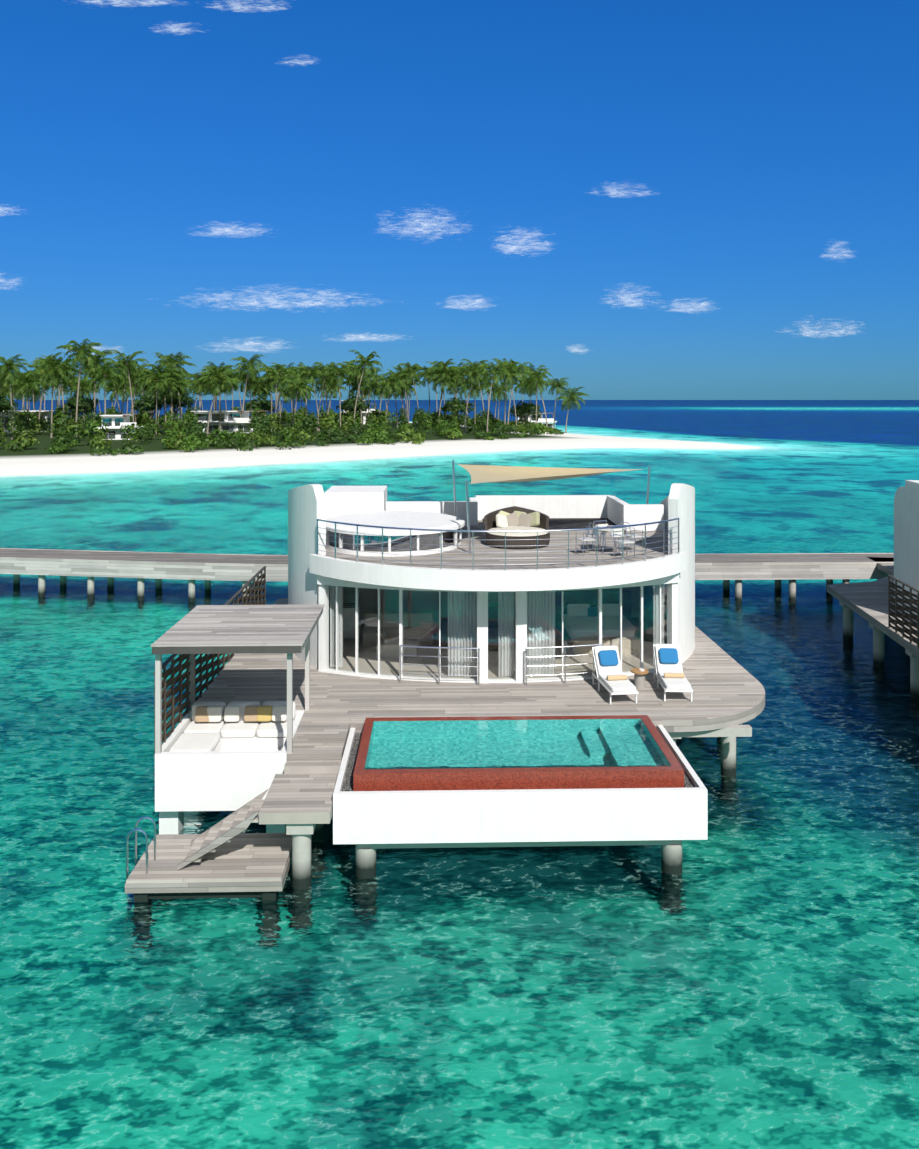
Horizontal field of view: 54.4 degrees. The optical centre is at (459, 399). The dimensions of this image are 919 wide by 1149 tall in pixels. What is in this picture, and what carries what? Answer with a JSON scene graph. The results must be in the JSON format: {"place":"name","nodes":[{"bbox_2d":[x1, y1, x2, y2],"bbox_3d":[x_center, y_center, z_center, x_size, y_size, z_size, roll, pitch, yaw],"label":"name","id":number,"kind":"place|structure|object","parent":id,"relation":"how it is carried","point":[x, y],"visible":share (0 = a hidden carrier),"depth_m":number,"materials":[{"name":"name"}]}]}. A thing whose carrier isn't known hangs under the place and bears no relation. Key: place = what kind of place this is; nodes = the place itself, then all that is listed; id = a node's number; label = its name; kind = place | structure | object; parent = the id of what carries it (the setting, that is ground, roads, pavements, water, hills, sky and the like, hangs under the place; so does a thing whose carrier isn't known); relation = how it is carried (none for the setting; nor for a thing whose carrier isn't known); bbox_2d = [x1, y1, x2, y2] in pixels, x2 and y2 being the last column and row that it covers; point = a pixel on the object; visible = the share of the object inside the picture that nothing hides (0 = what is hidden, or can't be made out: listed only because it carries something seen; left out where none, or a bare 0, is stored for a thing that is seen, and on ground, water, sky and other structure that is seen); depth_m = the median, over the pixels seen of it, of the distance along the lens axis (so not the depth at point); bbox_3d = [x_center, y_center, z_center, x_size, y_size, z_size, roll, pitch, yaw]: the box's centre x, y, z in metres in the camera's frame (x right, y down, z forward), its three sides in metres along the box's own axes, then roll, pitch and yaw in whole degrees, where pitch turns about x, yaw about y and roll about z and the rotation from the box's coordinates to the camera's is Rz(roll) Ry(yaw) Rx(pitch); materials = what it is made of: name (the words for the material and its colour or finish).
{"place":"outdoors","nodes":[
{"label":"outdoors","id":0,"kind":"place"},
{"bbox_2d":[166,284,380,312],"bbox_3d":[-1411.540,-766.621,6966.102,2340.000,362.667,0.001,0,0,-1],"label":"cloud","id":1,"kind":"structure","parent":0,"point":[299,303],"depth_m":6966.11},
{"bbox_2d":[0,418,761,476],"bbox_3d":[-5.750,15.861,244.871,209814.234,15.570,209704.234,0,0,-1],"label":"beach","id":2,"kind":"structure","parent":0,"point":[38,459],"depth_m":152.97,"materials":[{"name":"sand"}]},
{"bbox_2d":[0,354,32,438],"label":"palm tree","id":3,"kind":"object","parent":2,"relation":"on","point":[9,365],"visible":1,"depth_m":182.11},
{"bbox_2d":[0,410,55,431],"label":"house","id":4,"kind":"structure","parent":2,"relation":"on","point":[5,419],"depth_m":223.56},
{"bbox_2d":[8,372,48,435],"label":"palm tree","id":5,"kind":"object","parent":2,"relation":"on","point":[27,383],"visible":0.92,"depth_m":197.63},
{"bbox_2d":[30,357,75,437],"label":"palm tree","id":6,"kind":"object","parent":2,"relation":"on","point":[53,371],"visible":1,"depth_m":189.11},
{"bbox_2d":[36,358,84,434],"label":"palm tree","id":7,"kind":"object","parent":2,"relation":"on","point":[68,375],"visible":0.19,"depth_m":203.81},
{"bbox_2d":[54,394,98,416],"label":"broadleaf tree","id":8,"kind":"object","parent":2,"relation":"on","point":[84,404],"visible":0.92,"depth_m":207.72,"materials":[{"name":"green plant"}]},
{"bbox_2d":[54,338,105,436],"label":"palm tree","id":9,"kind":"object","parent":2,"relation":"on","point":[81,353],"visible":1,"depth_m":185.70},
{"bbox_2d":[60,376,99,427],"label":"palm tree","id":10,"kind":"object","parent":2,"relation":"on","point":[82,390],"visible":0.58,"depth_m":222.91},
{"bbox_2d":[75,350,117,434],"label":"palm tree","id":11,"kind":"object","parent":2,"relation":"on","point":[100,360],"visible":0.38,"depth_m":202.30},
{"bbox_2d":[82,361,125,414],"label":"palm tree","id":12,"kind":"object","parent":2,"relation":"on","point":[104,374],"visible":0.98,"depth_m":188.22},
{"bbox_2d":[103,381,134,413],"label":"palm tree","id":13,"kind":"object","parent":2,"relation":"on","point":[120,389],"visible":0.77,"depth_m":239.60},
{"bbox_2d":[96,414,142,439],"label":"house","id":14,"kind":"structure","parent":2,"relation":"on","point":[114,423],"depth_m":181.30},
{"bbox_2d":[109,349,148,421],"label":"palm tree","id":15,"kind":"object","parent":2,"relation":"on","point":[123,361],"visible":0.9,"depth_m":195.58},
{"bbox_2d":[130,390,173,419],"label":"broadleaf tree","id":16,"kind":"object","parent":2,"relation":"on","point":[148,402],"visible":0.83,"depth_m":211.26,"materials":[{"name":"green plant"}]},
{"bbox_2d":[140,368,177,434],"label":"palm tree","id":17,"kind":"object","parent":2,"relation":"on","point":[157,379],"visible":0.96,"depth_m":197.67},
{"bbox_2d":[144,362,180,434],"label":"palm tree","id":18,"kind":"object","parent":2,"relation":"on","point":[171,371],"visible":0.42,"depth_m":201.98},
{"bbox_2d":[161,370,189,430],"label":"palm tree","id":19,"kind":"object","parent":2,"relation":"on","point":[177,387],"visible":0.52,"depth_m":204.25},
{"bbox_2d":[158,352,195,425],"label":"palm tree","id":20,"kind":"object","parent":2,"relation":"on","point":[182,361],"visible":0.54,"depth_m":211.01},
{"bbox_2d":[160,389,196,426],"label":"broadleaf tree","id":21,"kind":"object","parent":2,"relation":"on","point":[185,399],"visible":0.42,"depth_m":219.47,"materials":[{"name":"green plant"}]},
{"bbox_2d":[183,372,209,410],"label":"palm tree","id":22,"kind":"object","parent":2,"relation":"on","point":[197,384],"visible":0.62,"depth_m":229.16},
{"bbox_2d":[198,368,238,433],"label":"palm tree","id":23,"kind":"object","parent":2,"relation":"on","point":[219,380],"visible":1,"depth_m":203.87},
{"bbox_2d":[50,404,392,453],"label":"shrubs","id":24,"kind":"object","parent":2,"relation":"on","point":[333,433],"visible":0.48,"depth_m":172.21,"materials":[{"name":"green plant"}]},
{"bbox_2d":[202,367,241,430],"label":"palm tree","id":25,"kind":"object","parent":2,"relation":"on","point":[223,390],"visible":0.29,"depth_m":213.00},
{"bbox_2d":[191,411,274,432],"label":"house","id":26,"kind":"structure","parent":2,"relation":"on","point":[232,421],"depth_m":216.83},
{"bbox_2d":[9,406,460,448],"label":"shrubs","id":27,"kind":"object","parent":2,"relation":"on","point":[31,439],"visible":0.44,"depth_m":198.40,"materials":[{"name":"green plant"}]},
{"bbox_2d":[33,411,447,451],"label":"shrubs","id":28,"kind":"object","parent":2,"relation":"on","point":[38,427],"visible":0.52,"depth_m":162.71,"materials":[{"name":"green plant"}]},
{"bbox_2d":[231,354,267,410],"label":"palm tree","id":29,"kind":"object","parent":2,"relation":"on","point":[249,365],"visible":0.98,"depth_m":219.47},
{"bbox_2d":[6,406,498,451],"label":"shrubs","id":30,"kind":"object","parent":2,"relation":"on","point":[192,425],"visible":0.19,"depth_m":166.64,"materials":[{"name":"green plant"}]},
{"bbox_2d":[15,409,499,450],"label":"shrubs","id":31,"kind":"object","parent":2,"relation":"on","point":[245,447],"visible":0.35,"depth_m":179.02,"materials":[{"name":"green plant"}]},
{"bbox_2d":[244,394,275,416],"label":"broadleaf tree","id":32,"kind":"object","parent":2,"relation":"on","point":[264,404],"visible":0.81,"depth_m":251.79,"materials":[{"name":"green plant"}]},
{"bbox_2d":[0,408,529,448],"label":"shrubs","id":33,"kind":"object","parent":2,"relation":"on","point":[329,420],"visible":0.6,"depth_m":196.38,"materials":[{"name":"green plant"}]},
{"bbox_2d":[15,406,528,438],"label":"shrubs","id":34,"kind":"object","parent":2,"relation":"on","point":[170,422],"visible":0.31,"depth_m":201.00,"materials":[{"name":"green plant"}]},
{"bbox_2d":[3,409,544,440],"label":"shrubs","id":35,"kind":"object","parent":2,"relation":"on","point":[46,426],"visible":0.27,"depth_m":187.06,"materials":[{"name":"green plant"}]},
{"bbox_2d":[8,409,547,451],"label":"shrubs","id":36,"kind":"object","parent":2,"relation":"on","point":[192,446],"visible":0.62,"depth_m":160.62,"materials":[{"name":"green plant"}]},
{"bbox_2d":[3,412,553,449],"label":"shrubs","id":37,"kind":"object","parent":2,"relation":"on","point":[281,444],"visible":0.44,"depth_m":168.18,"materials":[{"name":"green plant"}]},
{"bbox_2d":[261,368,295,431],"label":"palm tree","id":38,"kind":"object","parent":2,"relation":"on","point":[279,378],"visible":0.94,"depth_m":224.51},
{"bbox_2d":[6,406,551,455],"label":"shrubs","id":39,"kind":"object","parent":2,"relation":"on","point":[55,448],"visible":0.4,"depth_m":181.05,"materials":[{"name":"green plant"}]},
{"bbox_2d":[53,412,513,445],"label":"shrubs","id":40,"kind":"object","parent":2,"relation":"on","point":[76,430],"visible":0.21,"depth_m":156.50,"materials":[{"name":"green plant"}]},
{"bbox_2d":[13,409,558,445],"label":"shrubs","id":41,"kind":"object","parent":2,"relation":"on","point":[28,415],"visible":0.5,"depth_m":195.11,"materials":[{"name":"green plant"}]},
{"bbox_2d":[55,409,528,440],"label":"shrubs","id":42,"kind":"object","parent":2,"relation":"on","point":[424,422],"visible":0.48,"depth_m":211.31,"materials":[{"name":"green plant"}]},
{"bbox_2d":[280,373,315,419],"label":"palm tree","id":43,"kind":"object","parent":2,"relation":"on","point":[297,386],"visible":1,"depth_m":203.12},
{"bbox_2d":[55,408,543,443],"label":"shrubs","id":44,"kind":"object","parent":2,"relation":"on","point":[91,424],"visible":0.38,"depth_m":161.09,"materials":[{"name":"green plant"}]},
{"bbox_2d":[50,406,551,448],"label":"shrubs","id":45,"kind":"object","parent":2,"relation":"on","point":[354,437],"visible":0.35,"depth_m":180.62,"materials":[{"name":"green plant"}]},
{"bbox_2d":[91,403,516,442],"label":"shrubs","id":46,"kind":"object","parent":2,"relation":"on","point":[414,422],"visible":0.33,"depth_m":241.00,"materials":[{"name":"green plant"}]},
{"bbox_2d":[293,365,326,430],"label":"palm tree","id":47,"kind":"object","parent":2,"relation":"on","point":[312,373],"visible":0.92,"depth_m":227.20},
{"bbox_2d":[99,409,523,447],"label":"shrubs","id":48,"kind":"object","parent":2,"relation":"on","point":[136,433],"visible":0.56,"depth_m":159.68,"materials":[{"name":"green plant"}]},
{"bbox_2d":[67,403,563,448],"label":"shrubs","id":49,"kind":"object","parent":2,"relation":"on","point":[459,420],"visible":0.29,"depth_m":233.01,"materials":[{"name":"green plant"}]},
{"bbox_2d":[110,406,532,443],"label":"shrubs","id":50,"kind":"object","parent":2,"relation":"on","point":[363,440],"visible":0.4,"depth_m":186.51,"materials":[{"name":"green plant"}]},
{"bbox_2d":[119,406,534,448],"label":"shrubs","id":51,"kind":"object","parent":2,"relation":"on","point":[269,432],"visible":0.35,"depth_m":194.63,"materials":[{"name":"green plant"}]},
{"bbox_2d":[313,362,344,430],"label":"palm tree","id":52,"kind":"object","parent":2,"relation":"on","point":[324,371],"visible":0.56,"depth_m":233.50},
{"bbox_2d":[115,410,561,454],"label":"shrubs","id":53,"kind":"object","parent":2,"relation":"on","point":[406,438],"visible":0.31,"depth_m":202.34,"materials":[{"name":"green plant"}]},
{"bbox_2d":[321,363,357,426],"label":"palm tree","id":54,"kind":"object","parent":2,"relation":"on","point":[338,372],"visible":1,"depth_m":226.55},
{"bbox_2d":[134,409,555,443],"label":"shrubs","id":55,"kind":"object","parent":2,"relation":"on","point":[476,428],"visible":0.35,"depth_m":174.11,"materials":[{"name":"green plant"}]},
{"bbox_2d":[336,392,371,416],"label":"broadleaf tree","id":56,"kind":"object","parent":2,"relation":"on","point":[349,404],"visible":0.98,"depth_m":237.61,"materials":[{"name":"green plant"}]},
{"bbox_2d":[343,361,370,426],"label":"palm tree","id":57,"kind":"object","parent":2,"relation":"on","point":[353,379],"visible":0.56,"depth_m":236.73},
{"bbox_2d":[346,350,382,430],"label":"palm tree","id":58,"kind":"object","parent":2,"relation":"on","point":[366,362],"visible":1,"depth_m":217.89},
{"bbox_2d":[225,414,545,448],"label":"shrubs","id":59,"kind":"object","parent":2,"relation":"on","point":[236,442],"visible":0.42,"depth_m":180.61,"materials":[{"name":"green plant"}]},
{"bbox_2d":[376,372,407,417],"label":"palm tree","id":60,"kind":"object","parent":2,"relation":"on","point":[389,383],"visible":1,"depth_m":242.21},
{"bbox_2d":[396,362,422,428],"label":"palm tree","id":61,"kind":"object","parent":2,"relation":"on","point":[409,368],"visible":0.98,"depth_m":247.73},
{"bbox_2d":[427,366,463,407],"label":"palm tree","id":62,"kind":"object","parent":2,"relation":"on","point":[449,375],"visible":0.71,"depth_m":236.38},
{"bbox_2d":[433,364,465,422],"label":"palm tree","id":63,"kind":"object","parent":2,"relation":"on","point":[454,369],"visible":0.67,"depth_m":236.40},
{"bbox_2d":[440,397,475,414],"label":"broadleaf tree","id":64,"kind":"object","parent":2,"relation":"on","point":[457,404],"visible":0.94,"depth_m":249.80,"materials":[{"name":"green plant"}]},
{"bbox_2d":[458,363,490,432],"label":"palm tree","id":65,"kind":"object","parent":2,"relation":"on","point":[473,375],"visible":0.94,"depth_m":218.71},
{"bbox_2d":[476,361,512,431],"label":"palm tree","id":66,"kind":"object","parent":2,"relation":"on","point":[494,370],"visible":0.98,"depth_m":205.73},
{"bbox_2d":[499,365,520,432],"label":"palm tree","id":67,"kind":"object","parent":2,"relation":"on","point":[514,375],"visible":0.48,"depth_m":234.64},
{"bbox_2d":[503,359,531,424],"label":"palm tree","id":68,"kind":"object","parent":2,"relation":"on","point":[520,370],"visible":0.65,"depth_m":236.79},
{"bbox_2d":[506,401,541,424],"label":"broadleaf tree","id":69,"kind":"object","parent":2,"relation":"on","point":[523,409],"visible":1,"depth_m":259.04,"materials":[{"name":"green plant"}]},
{"bbox_2d":[524,371,549,422],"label":"palm tree","id":70,"kind":"object","parent":2,"relation":"on","point":[535,379],"visible":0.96,"depth_m":245.53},
{"bbox_2d":[522,363,552,426],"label":"palm tree","id":71,"kind":"object","parent":2,"relation":"on","point":[538,372],"visible":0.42,"depth_m":250.74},
{"bbox_2d":[546,377,570,427],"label":"palm tree","id":72,"kind":"object","parent":2,"relation":"on","point":[556,383],"visible":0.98,"depth_m":262.13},
{"bbox_2d":[556,386,588,432],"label":"palm tree","id":73,"kind":"object","parent":2,"relation":"on","point":[570,397],"visible":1,"depth_m":254.80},
{"bbox_2d":[376,203,470,243],"bbox_3d":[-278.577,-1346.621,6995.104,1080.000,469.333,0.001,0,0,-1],"label":"cloud","id":74,"kind":"structure","parent":0,"point":[424,224],"depth_m":6995.22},
{"bbox_2d":[0,400,918,1148],"bbox_3d":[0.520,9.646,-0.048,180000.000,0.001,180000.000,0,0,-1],"label":"sea water","id":75,"kind":"structure","parent":0,"point":[748,978],"depth_m":16.90,"materials":[{"name":"liquid"}]},
{"bbox_2d":[0,548,893,603],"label":"jetty","id":76,"kind":"object","parent":75,"relation":"in","point":[191,568],"visible":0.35,"depth_m":42.89,"materials":[{"name":"wood"}]},
{"bbox_2d":[286,724,751,889],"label":"piles","id":77,"kind":"object","parent":75,"relation":"in","point":[303,835],"visible":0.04,"depth_m":19.59,"materials":[{"name":"concrete"}]},
{"bbox_2d":[125,833,291,901],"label":"swim platform","id":78,"kind":"structure","parent":77,"relation":"on","point":[250,865],"depth_m":17.44,"materials":[{"name":"grey wood"}]},
{"bbox_2d":[125,816,155,897],"bbox_3d":[-6.273,9.430,17.584,0.442,2.232,0.544,0,0,-1],"label":"swim ladder","id":79,"kind":"object","parent":78,"relation":"on","point":[136,829],"visible":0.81,"depth_m":17.33,"materials":[{"name":"silver metal"}]},
{"bbox_2d":[177,789,267,870],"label":"stairs","id":80,"kind":"structure","parent":78,"relation":"on","point":[228,828],"depth_m":17.83,"materials":[{"name":"grey wood"}]},
{"bbox_2d":[196,598,764,823],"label":"deck","id":81,"kind":"structure","parent":77,"relation":"on","point":[728,691],"depth_m":22.95,"materials":[{"name":"grey wood"}]},
{"bbox_2d":[153,566,265,753],"bbox_3d":[-6.803,6.851,25.763,0.094,1.790,12.480,0,0,-1],"label":"privacy screen","id":82,"kind":"object","parent":81,"relation":"on","point":[180,687],"visible":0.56,"depth_m":22.01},
{"bbox_2d":[155,710,304,834],"bbox_3d":[-5.248,9.786,20.860,2.858,4.120,2.698,0,0,-1],"label":"cabana base","id":83,"kind":"object","parent":81,"relation":"attached to","point":[229,779],"visible":0.4,"depth_m":19.52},
{"bbox_2d":[169,701,294,751],"bbox_3d":[-5.251,7.815,20.983,2.570,0.818,2.164,0,0,-1],"label":"lounge sofa","id":84,"kind":"object","parent":83,"relation":"on","point":[208,728],"visible":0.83,"depth_m":21.41,"materials":[{"name":"fabric"}]},
{"bbox_2d":[151,604,324,753],"bbox_3d":[-5.081,6.522,21.215,3.270,2.448,3.800,0,0,-1],"label":"pergola","id":85,"kind":"object","parent":81,"relation":"on","point":[226,629],"visible":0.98,"depth_m":20.35,"materials":[{"name":"wood"}]},
{"bbox_2d":[288,483,694,682],"bbox_3d":[1.025,5.119,29.854,13.300,5.294,13.540,0,0,-1],"label":"villa","id":86,"kind":"object","parent":81,"relation":"on","point":[312,575],"visible":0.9,"depth_m":25.97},
{"bbox_2d":[326,511,464,556],"bbox_3d":[-2.083,4.160,28.144,4.500,0.769,4.700,0,0,-1],"label":"skylight","id":87,"kind":"object","parent":86,"relation":"on","point":[415,519],"visible":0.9,"depth_m":26.55,"materials":[{"name":"white glass"}]},
{"bbox_2d":[329,585,644,656],"bbox_3d":[1.038,6.508,29.325,11.200,2.423,4.900,0,0,-1],"label":"interior furniture","id":88,"kind":"object","parent":86,"relation":"on","point":[410,608],"depth_m":29.15,"materials":[{"name":"wood"}]},
{"bbox_2d":[330,584,664,676],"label":"curtains","id":89,"kind":"object","parent":86,"relation":"on","point":[472,619],"depth_m":24.93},
{"bbox_2d":[317,518,678,569],"bbox_3d":[1.164,3.909,24.414,10.420,1.034,2.465,0,0,-1],"label":"roof railing","id":90,"kind":"object","parent":86,"relation":"on","point":[537,545],"visible":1,"depth_m":23.75,"materials":[{"name":"silver metal"}]},
{"bbox_2d":[327,583,669,678],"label":"villa glazing","id":91,"kind":"structure","parent":86,"relation":"in","point":[666,638],"depth_m":24.87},
{"bbox_2d":[484,506,549,547],"bbox_3d":[1.819,4.005,28.119,2.086,1.079,2.110,0,0,-1],"label":"round daybed","id":92,"kind":"object","parent":86,"relation":"on","point":[514,518],"visible":0.92,"depth_m":28.32,"materials":[{"name":"fabric"}]},
{"bbox_2d":[452,460,650,552],"bbox_3d":[3.475,3.321,29.089,7.082,2.454,4.596,0,0,-6],"label":"shade sail","id":93,"kind":"object","parent":86,"relation":"on","point":[484,473],"visible":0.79,"depth_m":30.56,"materials":[{"name":"beige fabric"}]},
{"bbox_2d":[575,520,643,557],"bbox_3d":[4.460,4.101,26.561,1.796,0.892,1.796,0,0,24],"label":"dining set","id":94,"kind":"object","parent":86,"relation":"on","point":[617,532],"visible":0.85,"depth_m":26.30,"materials":[{"name":"silver metal"}]},
{"bbox_2d":[399,644,602,684],"bbox_3d":[1.164,7.235,24.425,5.626,1.022,0.349,0,0,-1],"label":"deck balustrade","id":95,"kind":"object","parent":81,"relation":"on","point":[478,657],"visible":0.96,"depth_m":24.34,"materials":[{"name":"silver metal"}]},
{"bbox_2d":[592,646,638,704],"bbox_3d":[4.079,7.224,23.544,0.715,1.044,1.785,0,0,-7],"label":"sun lounger","id":96,"kind":"object","parent":81,"relation":"on","point":[611,678],"visible":1,"depth_m":23.89,"materials":[{"name":"white"}]},
{"bbox_2d":[631,668,648,688],"bbox_3d":[4.854,7.495,24.070,0.480,0.499,0.480,0,0,-1],"label":"side table","id":97,"kind":"object","parent":81,"relation":"on","point":[639,678],"visible":0.98,"depth_m":23.95,"materials":[{"name":"wood"}]},
{"bbox_2d":[653,644,692,701],"bbox_3d":[5.655,7.224,23.734,0.715,1.044,1.785,0,0,3],"label":"sun lounger","id":98,"kind":"object","parent":81,"relation":"on","point":[669,674],"visible":1,"depth_m":24.09,"materials":[{"name":"white"}]},
{"bbox_2d":[333,715,707,878],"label":"plunge pool","id":99,"kind":"structure","parent":77,"relation":"on","point":[665,808],"depth_m":17.95,"materials":[{"name":"tile"}]},
{"bbox_2d":[364,719,670,768],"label":"pool water","id":100,"kind":"structure","parent":99,"relation":"in","point":[453,744],"depth_m":19.73,"materials":[{"name":"liquid"}]},
{"bbox_2d":[839,601,918,699],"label":"support pillars","id":101,"kind":"structure","parent":75,"relation":"in","point":[878,647],"depth_m":32.23,"materials":[{"name":"concrete"}]},
{"bbox_2d":[827,557,918,657],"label":"neighbour deck","id":102,"kind":"structure","parent":101,"relation":"on","point":[868,601],"depth_m":34.67,"materials":[{"name":"grey wood"}]},
{"bbox_2d":[888,575,918,647],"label":"lattice screen","id":103,"kind":"object","parent":102,"relation":"on","point":[902,616],"visible":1,"depth_m":29.05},
{"bbox_2d":[894,480,918,614],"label":"neighbour villa","id":104,"kind":"object","parent":102,"relation":"on","point":[906,533],"visible":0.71,"depth_m":32.19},
{"bbox_2d":[0,0,918,399],"label":"sky","id":105,"kind":"structure","parent":0,"point":[766,133],"materials":[{"name":"blue"}]},
{"bbox_2d":[489,225,551,255],"bbox_3d":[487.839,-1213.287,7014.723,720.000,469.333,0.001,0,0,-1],"label":"cloud","id":106,"kind":"structure","parent":0,"point":[513,247],"depth_m":7014.49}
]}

